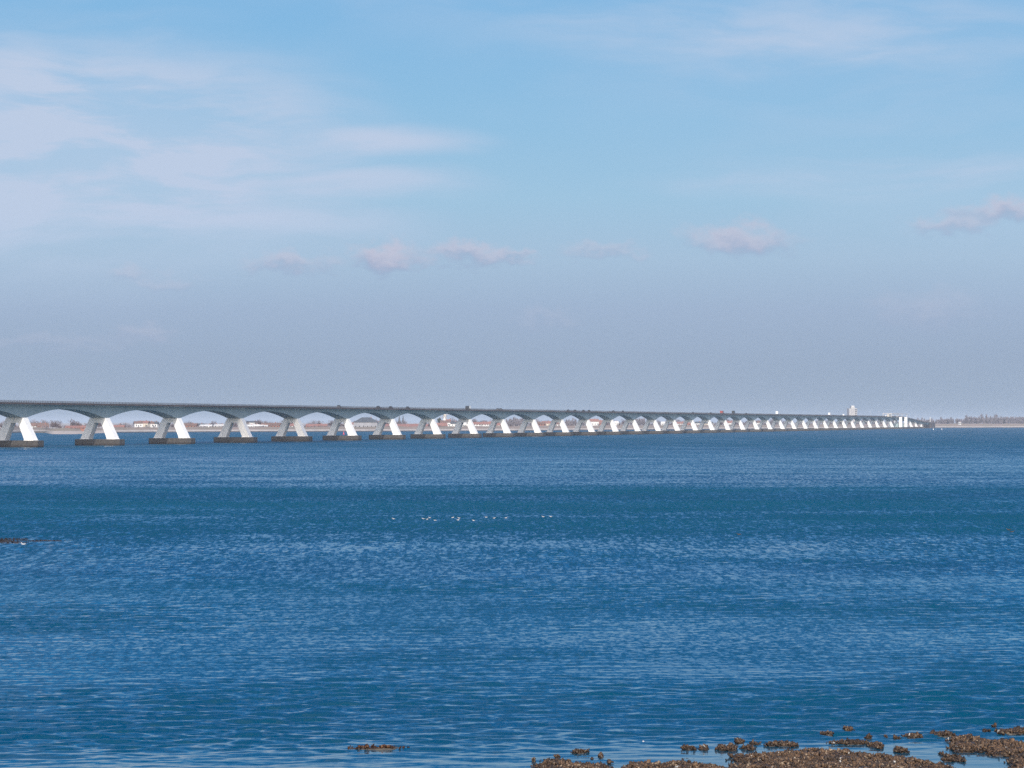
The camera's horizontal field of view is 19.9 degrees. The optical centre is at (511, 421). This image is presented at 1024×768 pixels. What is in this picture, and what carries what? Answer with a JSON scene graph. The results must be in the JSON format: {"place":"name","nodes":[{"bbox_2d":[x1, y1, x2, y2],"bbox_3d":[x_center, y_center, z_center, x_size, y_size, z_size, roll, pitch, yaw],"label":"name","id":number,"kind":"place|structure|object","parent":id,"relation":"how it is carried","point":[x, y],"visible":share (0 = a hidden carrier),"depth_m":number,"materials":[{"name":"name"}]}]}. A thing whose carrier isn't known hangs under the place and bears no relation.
{"place":"outdoors","nodes":[
{"label":"outdoors","id":0,"kind":"place"},
{"bbox_2d":[45,431,103,433],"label":"sand beach","id":1,"kind":"structure","parent":0,"point":[76,432],"depth_m":2636.94,"materials":[{"name":"beige sand"}]},
{"bbox_2d":[0,428,1023,767],"bbox_3d":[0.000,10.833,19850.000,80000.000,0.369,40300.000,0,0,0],"label":"water","id":2,"kind":"structure","parent":0,"point":[204,600],"depth_m":180.37,"materials":[{"name":"blue liquid"}]},
{"bbox_2d":[0,537,60,543],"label":"oyster bed","id":3,"kind":"object","parent":2,"relation":"in","point":[5,541],"visible":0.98,"depth_m":265.38,"materials":[{"name":"stone"}]},
{"bbox_2d":[348,744,409,749],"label":"oyster bed","id":4,"kind":"object","parent":2,"relation":"in","point":[373,747],"visible":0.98,"depth_m":96.84,"materials":[{"name":"brown stone"}]},
{"bbox_2d":[0,400,934,446],"bbox_3d":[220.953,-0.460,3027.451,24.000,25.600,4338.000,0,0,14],"label":"road bridge","id":5,"kind":"structure","parent":2,"relation":"in","point":[17,411],"depth_m":1804.75,"materials":[{"name":"grey concrete"}]},
{"bbox_2d":[530,757,609,767],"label":"oyster bed","id":6,"kind":"object","parent":2,"relation":"in","point":[555,763],"visible":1,"depth_m":91.06,"materials":[{"name":"brown stone"}]},
{"bbox_2d":[570,748,589,753],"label":"oyster clump","id":7,"kind":"object","parent":2,"relation":"on","point":[579,751],"visible":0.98,"depth_m":95.53,"materials":[{"name":"brown stone"}]},
{"bbox_2d":[598,752,603,758],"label":"oyster clump","id":8,"kind":"object","parent":2,"relation":"on","point":[600,755],"visible":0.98,"depth_m":94.12,"materials":[{"name":"brown stone"}]},
{"bbox_2d":[611,758,736,767],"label":"oyster bed","id":9,"kind":"object","parent":2,"relation":"in","point":[648,763],"visible":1,"depth_m":91.00,"materials":[{"name":"brown stone"}]},
{"bbox_2d":[680,744,696,749],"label":"oyster clump","id":10,"kind":"object","parent":2,"relation":"on","point":[686,747],"visible":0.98,"depth_m":96.54,"materials":[{"name":"brown stone"}]},
{"bbox_2d":[696,743,708,750],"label":"oyster clump","id":11,"kind":"object","parent":2,"relation":"on","point":[704,747],"visible":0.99,"depth_m":96.59,"materials":[{"name":"brown stone"}]},
{"bbox_2d":[715,744,726,750],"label":"oyster clump","id":12,"kind":"object","parent":2,"relation":"on","point":[721,747],"visible":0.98,"depth_m":96.44,"materials":[{"name":"brown stone"}]},
{"bbox_2d":[726,742,737,751],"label":"oyster clump","id":13,"kind":"object","parent":2,"relation":"on","point":[731,747],"visible":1,"depth_m":96.43,"materials":[{"name":"brown stone"}]},
{"bbox_2d":[734,737,744,743],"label":"oyster clump","id":14,"kind":"object","parent":2,"relation":"on","point":[737,740],"visible":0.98,"depth_m":98.65,"materials":[{"name":"brown stone"}]},
{"bbox_2d":[739,744,755,750],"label":"oyster clump","id":15,"kind":"object","parent":2,"relation":"on","point":[748,747],"visible":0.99,"depth_m":96.72,"materials":[{"name":"brown stone"}]},
{"bbox_2d":[749,739,760,744],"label":"oyster clump","id":16,"kind":"object","parent":2,"relation":"on","point":[753,742],"visible":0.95,"depth_m":97.95,"materials":[{"name":"brown stone"}]},
{"bbox_2d":[763,740,798,746],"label":"oyster clump","id":17,"kind":"object","parent":2,"relation":"on","point":[779,743],"visible":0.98,"depth_m":97.56,"materials":[{"name":"brown stone"}]},
{"bbox_2d":[820,730,833,735],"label":"oyster clump","id":18,"kind":"object","parent":2,"relation":"on","point":[828,733],"visible":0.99,"depth_m":101.18,"materials":[{"name":"brown stone"}]},
{"bbox_2d":[721,747,955,767],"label":"oyster bed","id":19,"kind":"object","parent":2,"relation":"in","point":[815,757],"visible":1,"depth_m":92.11,"materials":[{"name":"brown stone"}]},
{"bbox_2d":[842,726,854,731],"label":"oyster clump","id":20,"kind":"object","parent":2,"relation":"on","point":[848,728],"visible":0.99,"depth_m":102.35,"materials":[{"name":"brown stone"}]},
{"bbox_2d":[826,737,871,744],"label":"oyster clump","id":21,"kind":"object","parent":2,"relation":"on","point":[847,741],"visible":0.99,"depth_m":98.18,"materials":[{"name":"brown stone"}]},
{"bbox_2d":[864,733,872,739],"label":"oyster clump","id":22,"kind":"object","parent":2,"relation":"on","point":[868,736],"visible":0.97,"depth_m":99.83,"materials":[{"name":"brown stone"}]},
{"bbox_2d":[866,741,883,748],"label":"oyster clump","id":23,"kind":"object","parent":2,"relation":"on","point":[877,745],"visible":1,"depth_m":97.30,"materials":[{"name":"brown stone"}]},
{"bbox_2d":[893,745,909,752],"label":"oyster clump","id":24,"kind":"object","parent":2,"relation":"on","point":[898,749],"visible":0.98,"depth_m":95.78,"materials":[{"name":"brown stone"}]},
{"bbox_2d":[901,731,922,738],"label":"oyster clump","id":25,"kind":"object","parent":2,"relation":"on","point":[912,735],"visible":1,"depth_m":100.16,"materials":[{"name":"brown stone"}]},
{"bbox_2d":[930,729,955,737],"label":"oyster clump","id":26,"kind":"object","parent":2,"relation":"on","point":[945,734],"visible":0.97,"depth_m":100.75,"materials":[{"name":"brown stone"}]},
{"bbox_2d":[940,753,966,761],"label":"oyster clump","id":27,"kind":"object","parent":2,"relation":"on","point":[955,757],"visible":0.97,"depth_m":93.26,"materials":[{"name":"brown stone"}]},
{"bbox_2d":[945,733,1023,757],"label":"oyster bed","id":28,"kind":"object","parent":2,"relation":"in","point":[970,743],"visible":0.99,"depth_m":96.43,"materials":[{"name":"brown stone"}]},
{"bbox_2d":[994,726,1023,734],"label":"oyster clump","id":29,"kind":"object","parent":2,"relation":"on","point":[1017,730],"visible":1,"depth_m":101.58,"materials":[{"name":"brown stone"}]},
{"bbox_2d":[1004,753,1023,767],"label":"oyster bed","id":30,"kind":"object","parent":2,"relation":"in","point":[1016,761],"visible":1,"depth_m":92.07,"materials":[{"name":"brown stone"}]},
{"bbox_2d":[0,423,1023,432],"bbox_3d":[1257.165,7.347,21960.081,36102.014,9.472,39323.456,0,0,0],"label":"shore","id":31,"kind":"structure","parent":0,"point":[127,429],"depth_m":3452.53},
{"bbox_2d":[36,422,48,427],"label":"house","id":32,"kind":"structure","parent":31,"relation":"on","point":[41,424],"depth_m":3040.91,"materials":[{"name":"red brick"}]},
{"bbox_2d":[50,421,60,427],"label":"bare tree","id":33,"kind":"object","parent":31,"relation":"on","point":[56,424],"visible":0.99,"depth_m":2842.49,"materials":[{"name":"brown plant"}]},
{"bbox_2d":[65,425,85,430],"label":"house","id":34,"kind":"structure","parent":31,"relation":"on","point":[82,427],"depth_m":2713.39,"materials":[{"name":"red brick"}]},
{"bbox_2d":[133,421,142,426],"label":"house","id":35,"kind":"structure","parent":31,"relation":"on","point":[138,423],"depth_m":3131.64,"materials":[{"name":"white tile"}]},
{"bbox_2d":[143,420,149,426],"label":"house","id":36,"kind":"structure","parent":31,"relation":"on","point":[146,423],"depth_m":3145.70,"materials":[{"name":"white tile"}]},
{"bbox_2d":[184,423,198,426],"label":"house","id":37,"kind":"structure","parent":31,"relation":"on","point":[191,424],"depth_m":3167.92,"materials":[{"name":"red brick"}]},
{"bbox_2d":[261,422,280,426],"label":"house","id":38,"kind":"structure","parent":31,"relation":"on","point":[275,424],"depth_m":3252.66,"materials":[{"name":"red brick"}]},
{"bbox_2d":[306,423,327,426],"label":"house","id":39,"kind":"structure","parent":31,"relation":"on","point":[317,425],"depth_m":3312.12,"materials":[{"name":"red brick"}]},
{"bbox_2d":[354,417,377,426],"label":"great hall","id":40,"kind":"structure","parent":31,"relation":"on","point":[366,422],"depth_m":3318.00,"materials":[{"name":"stone"}]},
{"bbox_2d":[385,424,428,426],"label":"house","id":41,"kind":"structure","parent":31,"relation":"on","point":[407,425],"depth_m":3428.54,"materials":[{"name":"red brick"}]},
{"bbox_2d":[430,422,447,426],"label":"house","id":42,"kind":"structure","parent":31,"relation":"on","point":[442,424],"depth_m":3482.63,"materials":[{"name":"red brick"}]},
{"bbox_2d":[439,420,450,425],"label":"house","id":43,"kind":"structure","parent":31,"relation":"on","point":[448,422],"depth_m":3532.93,"materials":[{"name":"white tile"}]},
{"bbox_2d":[473,422,488,425],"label":"house","id":44,"kind":"structure","parent":31,"relation":"on","point":[480,424],"depth_m":3582.55,"materials":[{"name":"white tile"}]},
{"bbox_2d":[537,421,545,425],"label":"house","id":45,"kind":"structure","parent":31,"relation":"on","point":[542,423],"depth_m":3739.82,"materials":[{"name":"red brick"}]},
{"bbox_2d":[585,419,598,425],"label":"house","id":46,"kind":"structure","parent":31,"relation":"on","point":[594,422],"depth_m":3933.07,"materials":[{"name":"white tile"}]},
{"bbox_2d":[847,406,856,422],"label":"grain silo","id":47,"kind":"object","parent":31,"relation":"on","point":[851,410],"visible":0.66,"depth_m":6291.51,"materials":[{"name":"metal"}]},
{"bbox_2d":[0,0,1023,422],"label":"sky","id":48,"kind":"structure","parent":0,"point":[814,207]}
]}

